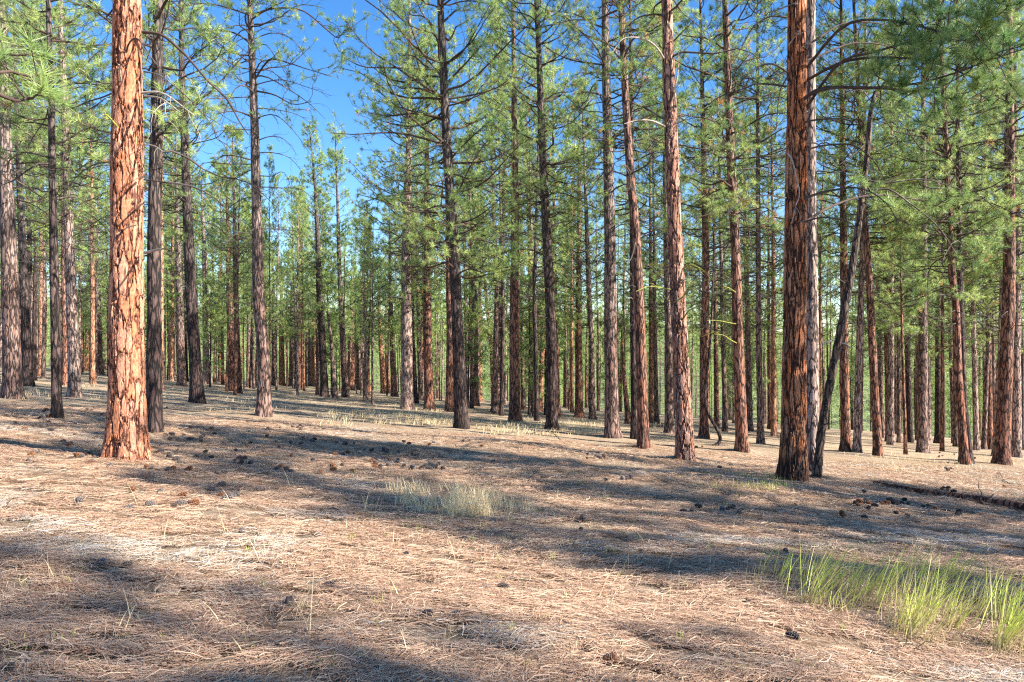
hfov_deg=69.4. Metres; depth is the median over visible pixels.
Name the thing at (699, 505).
pine cone
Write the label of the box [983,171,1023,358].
pine tree
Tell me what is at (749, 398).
pine tree
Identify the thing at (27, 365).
pine tree
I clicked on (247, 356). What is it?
pine tree
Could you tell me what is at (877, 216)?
pine tree
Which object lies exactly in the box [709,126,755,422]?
pine tree
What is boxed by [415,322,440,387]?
pine tree
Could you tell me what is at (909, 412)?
pine tree
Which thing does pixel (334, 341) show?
pine tree
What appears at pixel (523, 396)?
pine tree
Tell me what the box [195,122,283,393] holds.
pine tree
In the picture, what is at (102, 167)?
pine tree
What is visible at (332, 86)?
sky
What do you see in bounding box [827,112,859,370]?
pine tree
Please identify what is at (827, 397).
dead leaning tree
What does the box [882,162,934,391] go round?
pine tree
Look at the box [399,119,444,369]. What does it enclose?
pine tree
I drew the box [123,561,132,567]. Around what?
pine cone
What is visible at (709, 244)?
pine tree
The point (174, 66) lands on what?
pine tree
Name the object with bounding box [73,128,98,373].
pine tree
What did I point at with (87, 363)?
pine tree
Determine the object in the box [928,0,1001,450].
pine tree
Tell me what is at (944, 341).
pine tree
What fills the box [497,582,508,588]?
pine cone
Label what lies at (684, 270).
pine tree
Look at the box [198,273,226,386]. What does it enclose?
pine tree
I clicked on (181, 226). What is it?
pine tree
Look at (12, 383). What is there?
pine tree
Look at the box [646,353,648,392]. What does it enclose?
pine tree
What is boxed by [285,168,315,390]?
pine tree
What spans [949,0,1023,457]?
pine tree
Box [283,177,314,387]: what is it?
pine tree
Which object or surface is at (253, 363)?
pine tree
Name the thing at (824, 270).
pine tree
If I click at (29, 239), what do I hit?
pine tree
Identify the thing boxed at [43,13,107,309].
pine tree
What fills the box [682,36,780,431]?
pine tree
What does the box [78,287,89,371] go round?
pine tree
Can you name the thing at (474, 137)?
pine tree
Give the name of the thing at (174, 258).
pine tree
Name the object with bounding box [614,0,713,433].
pine tree
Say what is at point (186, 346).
pine tree
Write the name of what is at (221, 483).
pine cone
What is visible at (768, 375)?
pine tree
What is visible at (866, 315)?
pine tree
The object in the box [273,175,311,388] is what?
pine tree
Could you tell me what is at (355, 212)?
pine tree
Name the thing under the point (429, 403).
pine tree
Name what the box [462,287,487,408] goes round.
pine tree
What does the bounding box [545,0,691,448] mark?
pine tree
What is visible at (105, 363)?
pine tree
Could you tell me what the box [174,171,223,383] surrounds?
pine tree
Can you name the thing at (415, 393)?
pine tree
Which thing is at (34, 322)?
pine tree
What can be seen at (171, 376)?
pine tree
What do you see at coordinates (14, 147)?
pine tree
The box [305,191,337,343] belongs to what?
pine tree
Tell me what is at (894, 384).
pine tree
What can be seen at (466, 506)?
pale grass clump
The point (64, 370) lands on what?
pine tree
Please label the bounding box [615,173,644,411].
pine tree
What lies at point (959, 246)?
pine tree
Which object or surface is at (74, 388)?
pine tree
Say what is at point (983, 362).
pine tree
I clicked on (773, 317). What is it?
pine tree
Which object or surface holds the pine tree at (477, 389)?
on the ground at (318, 408)
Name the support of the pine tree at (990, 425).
on the ground at (318, 408)
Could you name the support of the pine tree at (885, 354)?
on the ground at (318, 408)
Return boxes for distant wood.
[0,110,1023,438]
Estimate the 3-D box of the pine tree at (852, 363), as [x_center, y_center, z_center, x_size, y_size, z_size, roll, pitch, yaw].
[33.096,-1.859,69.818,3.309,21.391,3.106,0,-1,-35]
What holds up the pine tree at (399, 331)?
on the ground at (318, 408)
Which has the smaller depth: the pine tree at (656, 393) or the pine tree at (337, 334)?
the pine tree at (656, 393)
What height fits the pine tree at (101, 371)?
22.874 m
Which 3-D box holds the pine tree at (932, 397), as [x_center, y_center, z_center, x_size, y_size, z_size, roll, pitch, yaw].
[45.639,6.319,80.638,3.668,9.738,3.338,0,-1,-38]
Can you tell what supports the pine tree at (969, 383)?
on the ground at (318, 408)
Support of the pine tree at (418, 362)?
on the ground at (318, 408)
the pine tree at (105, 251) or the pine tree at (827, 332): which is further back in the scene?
the pine tree at (105, 251)
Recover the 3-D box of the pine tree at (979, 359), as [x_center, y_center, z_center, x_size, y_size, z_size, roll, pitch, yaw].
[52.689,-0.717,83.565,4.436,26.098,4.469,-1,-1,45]
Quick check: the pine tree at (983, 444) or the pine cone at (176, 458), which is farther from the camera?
the pine tree at (983, 444)
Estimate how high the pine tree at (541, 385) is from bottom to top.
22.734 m
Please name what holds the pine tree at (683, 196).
on the ground at (318, 408)
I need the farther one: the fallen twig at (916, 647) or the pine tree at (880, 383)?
the pine tree at (880, 383)
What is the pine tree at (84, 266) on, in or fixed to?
on the ground at (318, 408)
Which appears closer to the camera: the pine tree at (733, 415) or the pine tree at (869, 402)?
the pine tree at (733, 415)
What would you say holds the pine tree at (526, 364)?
on the ground at (318, 408)
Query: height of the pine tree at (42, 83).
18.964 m
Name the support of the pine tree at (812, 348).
on the ground at (318, 408)
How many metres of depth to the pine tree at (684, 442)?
18.93 m
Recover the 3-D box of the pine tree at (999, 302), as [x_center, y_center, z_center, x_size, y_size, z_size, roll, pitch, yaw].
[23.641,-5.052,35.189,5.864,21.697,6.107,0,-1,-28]
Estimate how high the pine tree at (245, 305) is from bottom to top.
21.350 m
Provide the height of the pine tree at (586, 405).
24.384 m
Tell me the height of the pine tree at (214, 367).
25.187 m
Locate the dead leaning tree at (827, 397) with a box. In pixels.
[811,90,960,478]
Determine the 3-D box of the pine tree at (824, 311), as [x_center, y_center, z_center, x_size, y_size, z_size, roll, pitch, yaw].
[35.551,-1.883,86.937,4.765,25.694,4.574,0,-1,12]
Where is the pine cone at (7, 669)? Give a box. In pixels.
[0,662,15,675]
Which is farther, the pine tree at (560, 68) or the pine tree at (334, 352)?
the pine tree at (334, 352)
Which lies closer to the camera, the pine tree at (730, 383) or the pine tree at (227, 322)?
the pine tree at (227, 322)
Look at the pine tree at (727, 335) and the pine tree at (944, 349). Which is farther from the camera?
the pine tree at (727, 335)
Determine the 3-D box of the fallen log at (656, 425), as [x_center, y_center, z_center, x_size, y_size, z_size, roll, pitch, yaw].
[8.236,4.796,42.102,0.247,0.378,2.181,0,-1,39]
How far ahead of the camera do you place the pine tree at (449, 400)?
42.59 m
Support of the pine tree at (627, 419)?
on the ground at (318, 408)
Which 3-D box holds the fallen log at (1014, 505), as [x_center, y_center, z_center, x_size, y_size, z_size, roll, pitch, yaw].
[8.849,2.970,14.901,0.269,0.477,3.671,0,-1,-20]
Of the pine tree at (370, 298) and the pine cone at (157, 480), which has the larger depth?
the pine tree at (370, 298)
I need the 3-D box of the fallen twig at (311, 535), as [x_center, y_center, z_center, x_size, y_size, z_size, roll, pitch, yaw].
[-1.957,1.847,7.216,0.310,0.138,0.038,0,-1,-12]
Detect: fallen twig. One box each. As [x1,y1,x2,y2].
[79,632,116,640]
[296,522,327,536]
[902,637,930,649]
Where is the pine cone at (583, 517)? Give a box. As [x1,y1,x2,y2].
[580,514,586,521]
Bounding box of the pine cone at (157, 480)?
[153,477,160,483]
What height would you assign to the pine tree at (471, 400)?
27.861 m
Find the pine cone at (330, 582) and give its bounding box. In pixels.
[322,581,334,588]
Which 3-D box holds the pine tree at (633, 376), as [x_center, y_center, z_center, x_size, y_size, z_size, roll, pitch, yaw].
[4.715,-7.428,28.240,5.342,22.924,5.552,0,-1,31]
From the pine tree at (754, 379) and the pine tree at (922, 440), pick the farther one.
the pine tree at (754, 379)
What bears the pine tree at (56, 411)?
on the ground at (318, 408)
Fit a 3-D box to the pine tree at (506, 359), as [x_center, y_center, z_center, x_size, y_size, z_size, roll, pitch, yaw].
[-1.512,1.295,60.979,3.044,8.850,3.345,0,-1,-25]
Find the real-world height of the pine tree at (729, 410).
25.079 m
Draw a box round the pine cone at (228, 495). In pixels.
[222,493,232,499]
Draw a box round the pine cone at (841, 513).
[839,510,844,516]
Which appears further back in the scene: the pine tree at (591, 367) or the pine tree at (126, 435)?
the pine tree at (591, 367)
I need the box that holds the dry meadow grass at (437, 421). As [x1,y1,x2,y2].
[5,376,1022,474]
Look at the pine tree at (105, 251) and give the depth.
90.43 m
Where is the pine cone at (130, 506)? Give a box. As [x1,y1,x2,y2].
[124,504,134,510]
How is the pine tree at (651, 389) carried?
on the ground at (318, 408)
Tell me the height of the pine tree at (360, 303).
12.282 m
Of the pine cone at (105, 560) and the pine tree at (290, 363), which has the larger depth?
the pine tree at (290, 363)
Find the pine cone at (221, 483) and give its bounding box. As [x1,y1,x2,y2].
[217,481,225,486]
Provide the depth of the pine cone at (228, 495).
8.91 m
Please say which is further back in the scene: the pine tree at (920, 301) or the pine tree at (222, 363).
the pine tree at (222, 363)
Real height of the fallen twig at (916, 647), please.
0.161 m
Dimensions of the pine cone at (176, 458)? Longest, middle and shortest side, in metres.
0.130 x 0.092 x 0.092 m
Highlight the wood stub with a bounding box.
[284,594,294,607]
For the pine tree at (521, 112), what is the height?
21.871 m
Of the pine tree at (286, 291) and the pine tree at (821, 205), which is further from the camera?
the pine tree at (286, 291)
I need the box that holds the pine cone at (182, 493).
[178,491,187,496]
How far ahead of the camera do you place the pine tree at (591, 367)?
45.65 m
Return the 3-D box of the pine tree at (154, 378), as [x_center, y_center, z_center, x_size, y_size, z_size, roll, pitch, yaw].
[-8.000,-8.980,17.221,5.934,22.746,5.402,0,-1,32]
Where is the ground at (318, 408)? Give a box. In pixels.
[0,298,1023,681]
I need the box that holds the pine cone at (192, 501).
[188,499,199,505]
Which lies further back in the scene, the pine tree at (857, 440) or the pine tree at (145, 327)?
the pine tree at (145, 327)
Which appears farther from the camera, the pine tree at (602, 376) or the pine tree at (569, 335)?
the pine tree at (569, 335)
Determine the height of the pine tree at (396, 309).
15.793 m
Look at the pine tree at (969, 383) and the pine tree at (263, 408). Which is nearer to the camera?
the pine tree at (263, 408)
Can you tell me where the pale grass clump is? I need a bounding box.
[350,475,551,529]
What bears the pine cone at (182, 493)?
on the ground at (318, 408)
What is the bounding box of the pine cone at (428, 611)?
[420,609,432,616]
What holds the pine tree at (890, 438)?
on the ground at (318, 408)
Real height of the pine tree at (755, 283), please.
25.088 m
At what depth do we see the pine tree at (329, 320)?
53.62 m
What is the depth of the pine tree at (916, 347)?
51.03 m
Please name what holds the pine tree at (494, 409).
on the ground at (318, 408)
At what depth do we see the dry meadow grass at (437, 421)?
29.49 m
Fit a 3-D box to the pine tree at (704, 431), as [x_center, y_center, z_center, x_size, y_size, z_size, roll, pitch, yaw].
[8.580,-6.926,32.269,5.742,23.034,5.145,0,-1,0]
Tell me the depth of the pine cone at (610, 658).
4.26 m
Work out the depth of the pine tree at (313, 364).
100.20 m
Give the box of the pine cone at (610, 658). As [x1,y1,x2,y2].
[603,653,617,663]
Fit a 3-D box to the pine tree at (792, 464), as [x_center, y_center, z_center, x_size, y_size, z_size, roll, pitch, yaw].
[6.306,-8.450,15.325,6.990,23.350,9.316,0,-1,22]
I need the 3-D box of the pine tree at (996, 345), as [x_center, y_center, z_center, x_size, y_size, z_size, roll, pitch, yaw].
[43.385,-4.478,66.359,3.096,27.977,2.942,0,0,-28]
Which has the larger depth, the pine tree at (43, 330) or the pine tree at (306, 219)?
the pine tree at (306, 219)
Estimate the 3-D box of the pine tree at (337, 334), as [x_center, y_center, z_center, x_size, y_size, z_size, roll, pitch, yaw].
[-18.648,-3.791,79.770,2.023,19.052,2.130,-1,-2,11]
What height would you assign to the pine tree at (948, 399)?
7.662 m
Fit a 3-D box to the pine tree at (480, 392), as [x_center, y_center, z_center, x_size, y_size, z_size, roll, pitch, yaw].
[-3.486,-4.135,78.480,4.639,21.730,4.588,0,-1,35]
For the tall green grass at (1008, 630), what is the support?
on the ground at (318, 408)
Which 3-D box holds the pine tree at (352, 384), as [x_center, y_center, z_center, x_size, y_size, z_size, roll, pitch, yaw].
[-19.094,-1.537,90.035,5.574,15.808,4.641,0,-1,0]
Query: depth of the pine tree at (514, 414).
35.47 m
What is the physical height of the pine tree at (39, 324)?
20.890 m
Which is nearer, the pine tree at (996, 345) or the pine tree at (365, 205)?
the pine tree at (365, 205)
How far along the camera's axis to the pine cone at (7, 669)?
3.63 m
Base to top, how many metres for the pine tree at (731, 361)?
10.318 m
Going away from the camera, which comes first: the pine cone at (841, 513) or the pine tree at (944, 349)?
the pine cone at (841, 513)
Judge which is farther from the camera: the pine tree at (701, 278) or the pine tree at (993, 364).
the pine tree at (701, 278)
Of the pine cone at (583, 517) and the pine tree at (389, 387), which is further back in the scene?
the pine tree at (389, 387)
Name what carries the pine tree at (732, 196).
on the ground at (318, 408)
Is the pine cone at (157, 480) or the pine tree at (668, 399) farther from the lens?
the pine tree at (668, 399)
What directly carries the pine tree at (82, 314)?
on the ground at (318, 408)
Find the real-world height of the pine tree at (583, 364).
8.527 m
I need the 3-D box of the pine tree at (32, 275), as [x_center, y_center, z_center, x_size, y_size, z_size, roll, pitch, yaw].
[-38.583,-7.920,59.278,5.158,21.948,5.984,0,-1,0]
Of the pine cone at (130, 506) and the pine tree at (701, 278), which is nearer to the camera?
the pine cone at (130, 506)
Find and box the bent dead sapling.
[698,226,725,445]
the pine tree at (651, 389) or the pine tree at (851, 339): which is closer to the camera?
the pine tree at (651, 389)
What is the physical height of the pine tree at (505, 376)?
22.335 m
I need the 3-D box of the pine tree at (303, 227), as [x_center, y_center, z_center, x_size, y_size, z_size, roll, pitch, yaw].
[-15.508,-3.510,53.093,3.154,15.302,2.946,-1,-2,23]
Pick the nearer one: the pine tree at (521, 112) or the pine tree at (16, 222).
the pine tree at (521, 112)
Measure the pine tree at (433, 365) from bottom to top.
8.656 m
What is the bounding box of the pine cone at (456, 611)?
[449,609,459,619]
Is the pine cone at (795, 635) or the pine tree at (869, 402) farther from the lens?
the pine tree at (869, 402)
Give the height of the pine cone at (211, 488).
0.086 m
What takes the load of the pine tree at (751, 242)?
on the ground at (318, 408)
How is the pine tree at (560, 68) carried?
on the ground at (318, 408)
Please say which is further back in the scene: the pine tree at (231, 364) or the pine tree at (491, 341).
the pine tree at (491, 341)
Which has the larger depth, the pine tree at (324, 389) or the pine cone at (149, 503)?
the pine tree at (324, 389)
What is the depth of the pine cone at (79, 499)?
8.05 m
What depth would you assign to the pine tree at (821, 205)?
55.81 m
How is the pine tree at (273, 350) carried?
on the ground at (318, 408)
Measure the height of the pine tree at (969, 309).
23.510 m
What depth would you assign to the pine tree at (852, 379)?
72.34 m
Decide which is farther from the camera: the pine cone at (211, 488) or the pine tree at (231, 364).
the pine tree at (231, 364)
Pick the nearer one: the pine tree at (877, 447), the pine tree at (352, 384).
the pine tree at (877, 447)
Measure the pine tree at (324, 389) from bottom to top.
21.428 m
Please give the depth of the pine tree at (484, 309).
58.05 m
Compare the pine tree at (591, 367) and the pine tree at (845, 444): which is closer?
the pine tree at (845, 444)
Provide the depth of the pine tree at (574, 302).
84.88 m
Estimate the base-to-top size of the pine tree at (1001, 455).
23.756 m
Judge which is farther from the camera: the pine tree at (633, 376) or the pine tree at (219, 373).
the pine tree at (219, 373)
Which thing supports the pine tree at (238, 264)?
on the ground at (318, 408)
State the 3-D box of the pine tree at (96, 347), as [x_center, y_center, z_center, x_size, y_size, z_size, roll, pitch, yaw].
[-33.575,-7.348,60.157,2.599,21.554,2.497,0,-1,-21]
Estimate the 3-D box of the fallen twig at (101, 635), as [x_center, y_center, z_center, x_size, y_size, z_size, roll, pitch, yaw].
[-2.355,1.676,4.193,0.252,0.061,0.048,0,-1,0]
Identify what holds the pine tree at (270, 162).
on the ground at (318, 408)
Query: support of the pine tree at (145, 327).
on the ground at (318, 408)
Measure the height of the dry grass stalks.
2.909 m
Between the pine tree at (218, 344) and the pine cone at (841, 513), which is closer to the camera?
the pine cone at (841, 513)
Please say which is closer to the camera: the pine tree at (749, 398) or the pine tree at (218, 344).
the pine tree at (749, 398)
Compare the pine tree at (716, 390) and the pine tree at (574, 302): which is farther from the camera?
the pine tree at (574, 302)
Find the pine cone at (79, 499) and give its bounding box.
[75,496,83,504]
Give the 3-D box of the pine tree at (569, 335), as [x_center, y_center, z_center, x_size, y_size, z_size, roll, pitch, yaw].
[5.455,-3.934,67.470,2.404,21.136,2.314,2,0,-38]
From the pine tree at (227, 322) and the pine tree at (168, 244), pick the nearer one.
the pine tree at (227, 322)
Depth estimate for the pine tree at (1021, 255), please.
37.74 m
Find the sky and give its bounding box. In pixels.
[0,0,1023,336]
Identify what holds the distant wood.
on the ground at (318, 408)
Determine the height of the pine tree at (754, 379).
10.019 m
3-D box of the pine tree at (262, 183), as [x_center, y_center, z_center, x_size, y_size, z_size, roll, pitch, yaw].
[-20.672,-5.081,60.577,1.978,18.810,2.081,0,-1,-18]
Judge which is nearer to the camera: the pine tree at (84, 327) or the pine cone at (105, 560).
the pine cone at (105, 560)
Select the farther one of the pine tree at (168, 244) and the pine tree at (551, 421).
the pine tree at (168, 244)
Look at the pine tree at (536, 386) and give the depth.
39.05 m
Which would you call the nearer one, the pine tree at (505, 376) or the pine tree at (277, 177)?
the pine tree at (277, 177)
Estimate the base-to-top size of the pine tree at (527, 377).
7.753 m
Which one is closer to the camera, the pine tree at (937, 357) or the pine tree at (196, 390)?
the pine tree at (196, 390)
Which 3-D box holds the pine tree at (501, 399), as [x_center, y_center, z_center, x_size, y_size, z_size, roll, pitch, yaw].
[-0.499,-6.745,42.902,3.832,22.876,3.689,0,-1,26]
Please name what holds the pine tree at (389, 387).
on the ground at (318, 408)
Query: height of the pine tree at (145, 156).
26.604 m
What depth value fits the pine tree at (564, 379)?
79.55 m
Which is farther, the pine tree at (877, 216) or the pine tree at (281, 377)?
the pine tree at (281, 377)
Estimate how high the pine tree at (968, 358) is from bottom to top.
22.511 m
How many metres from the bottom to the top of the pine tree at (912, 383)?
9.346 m
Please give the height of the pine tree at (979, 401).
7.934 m
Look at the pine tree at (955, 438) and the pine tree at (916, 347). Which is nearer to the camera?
the pine tree at (955, 438)
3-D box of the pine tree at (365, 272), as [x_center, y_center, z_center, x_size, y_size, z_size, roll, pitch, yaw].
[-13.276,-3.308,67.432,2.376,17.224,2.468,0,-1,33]
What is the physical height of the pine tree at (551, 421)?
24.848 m
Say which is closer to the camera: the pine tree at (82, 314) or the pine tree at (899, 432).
the pine tree at (899, 432)
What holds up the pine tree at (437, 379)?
on the ground at (318, 408)
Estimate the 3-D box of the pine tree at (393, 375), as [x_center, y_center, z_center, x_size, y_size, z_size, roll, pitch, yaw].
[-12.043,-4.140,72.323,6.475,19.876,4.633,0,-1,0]
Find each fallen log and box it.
[649,423,663,426]
[873,481,1023,509]
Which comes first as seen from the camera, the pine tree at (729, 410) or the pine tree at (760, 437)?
the pine tree at (760, 437)
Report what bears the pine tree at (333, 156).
on the ground at (318, 408)
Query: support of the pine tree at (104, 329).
on the ground at (318, 408)
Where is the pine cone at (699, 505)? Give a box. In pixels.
[694,503,702,508]
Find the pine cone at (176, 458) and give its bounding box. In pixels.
[172,456,179,461]
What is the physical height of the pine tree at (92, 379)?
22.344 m
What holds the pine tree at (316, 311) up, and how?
on the ground at (318, 408)
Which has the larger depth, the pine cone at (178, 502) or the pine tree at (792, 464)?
the pine tree at (792, 464)
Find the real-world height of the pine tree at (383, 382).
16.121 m
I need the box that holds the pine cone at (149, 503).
[145,500,156,506]
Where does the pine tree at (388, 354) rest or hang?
on the ground at (318, 408)
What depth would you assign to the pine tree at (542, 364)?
49.81 m
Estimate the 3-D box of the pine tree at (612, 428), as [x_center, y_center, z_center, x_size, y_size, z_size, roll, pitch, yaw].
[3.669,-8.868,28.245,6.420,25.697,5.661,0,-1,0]
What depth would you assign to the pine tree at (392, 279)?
83.84 m
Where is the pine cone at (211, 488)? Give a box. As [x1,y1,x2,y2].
[207,486,216,491]
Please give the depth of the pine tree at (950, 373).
49.24 m
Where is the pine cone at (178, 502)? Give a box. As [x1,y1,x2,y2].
[174,500,182,505]
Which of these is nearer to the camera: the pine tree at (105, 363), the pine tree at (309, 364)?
the pine tree at (309, 364)
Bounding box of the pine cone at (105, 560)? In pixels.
[96,558,108,565]
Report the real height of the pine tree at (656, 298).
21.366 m
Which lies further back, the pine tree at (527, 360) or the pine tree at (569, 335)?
the pine tree at (569, 335)
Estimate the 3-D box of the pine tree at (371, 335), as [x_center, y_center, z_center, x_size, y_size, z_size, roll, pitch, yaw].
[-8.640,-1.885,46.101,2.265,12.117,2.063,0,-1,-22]
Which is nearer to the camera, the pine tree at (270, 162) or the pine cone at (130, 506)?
the pine cone at (130, 506)
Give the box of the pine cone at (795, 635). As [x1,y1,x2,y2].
[785,630,799,639]
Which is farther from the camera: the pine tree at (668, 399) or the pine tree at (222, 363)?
the pine tree at (222, 363)
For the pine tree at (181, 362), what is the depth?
58.51 m
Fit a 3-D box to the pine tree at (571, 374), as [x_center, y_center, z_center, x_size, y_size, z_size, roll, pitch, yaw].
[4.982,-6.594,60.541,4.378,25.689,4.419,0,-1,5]
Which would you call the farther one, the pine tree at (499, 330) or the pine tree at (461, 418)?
the pine tree at (499, 330)
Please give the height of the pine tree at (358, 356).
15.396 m
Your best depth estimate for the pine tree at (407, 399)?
42.53 m
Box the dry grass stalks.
[44,455,993,656]
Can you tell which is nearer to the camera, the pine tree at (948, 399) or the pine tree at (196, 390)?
the pine tree at (196, 390)
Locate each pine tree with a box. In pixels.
[0,0,34,381]
[0,0,60,324]
[0,0,98,398]
[0,0,145,418]
[0,20,78,116]
[0,130,47,297]
[6,0,62,386]
[6,0,111,397]
[10,0,60,379]
[14,107,60,356]
[15,4,109,385]
[16,110,76,376]
[27,16,60,378]
[40,0,248,462]
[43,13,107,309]
[50,0,287,432]
[57,35,110,383]
[72,115,109,378]
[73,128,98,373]
[74,211,89,370]
[75,162,109,374]
[75,183,99,333]
[76,238,108,370]
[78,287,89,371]
[81,138,109,378]
[87,309,106,361]
[94,107,110,375]
[99,197,109,315]
[99,224,108,369]
[142,0,270,403]
[142,2,209,390]
[143,120,149,328]
[143,120,212,385]
[144,104,200,380]
[144,129,183,374]
[144,306,146,364]
[164,0,370,416]
[164,126,208,380]
[164,173,182,368]
[168,157,200,313]
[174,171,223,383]
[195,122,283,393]
[197,160,225,381]
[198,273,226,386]
[199,132,266,390]
[206,166,239,384]
[210,299,226,382]
[211,233,225,380]
[214,147,253,394]
[214,166,245,391]
[236,205,273,387]
[240,166,268,388]
[240,201,254,352]
[248,170,270,333]
[261,144,284,396]
[264,245,286,385]
[265,172,292,389]
[267,252,308,385]
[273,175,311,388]
[278,186,319,394]
[278,242,314,385]
[280,196,310,387]
[282,118,353,396]
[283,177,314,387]
[284,266,327,385]
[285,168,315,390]
[302,187,334,394]
[304,273,325,385]
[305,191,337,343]
[315,268,343,397]
[316,122,370,397]
[320,0,555,428]
[325,313,340,394]
[326,319,347,388]
[332,219,347,390]
[336,265,367,390]
[341,0,463,409]
[344,199,384,399]
[345,276,375,389]
[346,209,361,386]
[351,208,385,396]
[353,221,375,401]
[354,211,378,363]
[355,215,389,404]
[356,282,377,390]
[358,203,400,396]
[365,20,475,409]
[367,256,389,392]
[373,259,397,392]
[377,219,398,395]
[379,212,401,348]
[383,111,444,403]
[390,189,416,344]
[393,151,443,400]
[393,203,422,346]
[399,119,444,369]
[401,23,490,411]
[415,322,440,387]
[416,337,434,385]
[419,197,445,398]
[438,141,493,399]
[440,26,496,407]
[452,0,531,413]
[455,0,582,422]
[457,116,488,351]
[458,138,504,405]
[462,87,530,411]
[462,214,493,401]
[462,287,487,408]
[466,0,623,429]
[468,236,493,405]
[474,31,533,415]
[479,305,508,391]
[487,106,557,411]
[488,185,519,404]
[493,145,538,409]
[497,55,569,416]
[501,0,568,420]
[504,272,545,414]
[519,42,595,416]
[520,330,539,391]
[520,332,538,405]
[521,118,570,411]
[522,291,566,414]
[526,0,688,438]
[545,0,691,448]
[549,110,598,411]
[551,75,626,419]
[554,80,603,417]
[557,200,585,374]
[557,226,584,406]
[561,0,706,439]
[561,187,576,409]
[581,211,601,407]
[582,180,603,410]
[582,343,587,399]
[596,306,627,401]
[604,0,785,461]
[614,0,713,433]
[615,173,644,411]
[617,95,684,422]
[617,296,630,423]
[621,91,686,423]
[637,0,840,452]
[646,0,781,438]
[646,233,663,352]
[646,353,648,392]
[657,149,692,414]
[660,167,697,361]
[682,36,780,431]
[683,97,766,426]
[683,125,730,349]
[685,218,720,378]
[699,0,836,443]
[701,0,899,473]
[701,77,783,430]
[709,0,1023,483]
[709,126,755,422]
[712,232,730,419]
[712,264,731,407]
[718,285,770,411]
[719,59,834,436]
[726,326,756,410]
[726,346,731,419]
[728,123,765,387]
[741,126,784,428]
[741,217,762,362]
[765,0,910,451]
[786,0,954,456]
[816,0,947,452]
[816,83,850,411]
[816,203,839,430]
[817,188,834,344]
[818,231,829,395]
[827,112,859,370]
[835,0,940,444]
[837,93,932,440]
[838,284,867,429]
[848,85,939,442]
[848,138,912,437]
[848,231,868,371]
[849,355,863,429]
[851,97,949,442]
[857,215,878,392]
[858,0,1023,464]
[862,0,1023,463]
[864,0,1023,452]
[864,164,942,454]
[865,368,884,423]
[869,116,898,374]
[875,263,911,433]
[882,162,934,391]
[888,97,936,439]
[894,157,967,440]
[901,364,913,426]
[903,96,998,451]
[908,110,994,443]
[912,362,949,424]
[913,84,992,446]
[922,0,1023,465]
[927,58,992,442]
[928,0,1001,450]
[930,210,948,381]
[931,92,1023,449]
[940,201,981,380]
[944,116,994,375]
[945,383,950,435]
[946,14,1023,455]
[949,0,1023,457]
[949,81,1023,448]
[965,71,1023,419]
[966,288,998,439]
[966,362,972,422]
[970,150,999,386]
[978,378,982,434]
[980,146,1000,377]
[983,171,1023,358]
[992,115,1023,449]
[1020,115,1023,319]
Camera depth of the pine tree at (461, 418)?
26.41 m
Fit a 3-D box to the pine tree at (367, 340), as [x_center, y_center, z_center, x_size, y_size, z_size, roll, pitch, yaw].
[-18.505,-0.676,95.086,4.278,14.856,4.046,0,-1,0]
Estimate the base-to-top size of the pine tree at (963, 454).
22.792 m
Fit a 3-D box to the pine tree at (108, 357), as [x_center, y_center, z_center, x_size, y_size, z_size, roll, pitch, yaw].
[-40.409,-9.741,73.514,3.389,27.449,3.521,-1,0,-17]
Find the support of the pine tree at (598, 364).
on the ground at (318, 408)
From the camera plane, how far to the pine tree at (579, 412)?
48.85 m
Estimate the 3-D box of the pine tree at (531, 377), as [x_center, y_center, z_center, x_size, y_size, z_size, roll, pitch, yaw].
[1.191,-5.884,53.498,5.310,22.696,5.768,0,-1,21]
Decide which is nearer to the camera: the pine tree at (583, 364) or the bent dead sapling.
the bent dead sapling
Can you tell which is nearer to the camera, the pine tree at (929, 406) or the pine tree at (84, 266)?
the pine tree at (929, 406)
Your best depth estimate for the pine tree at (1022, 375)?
46.59 m

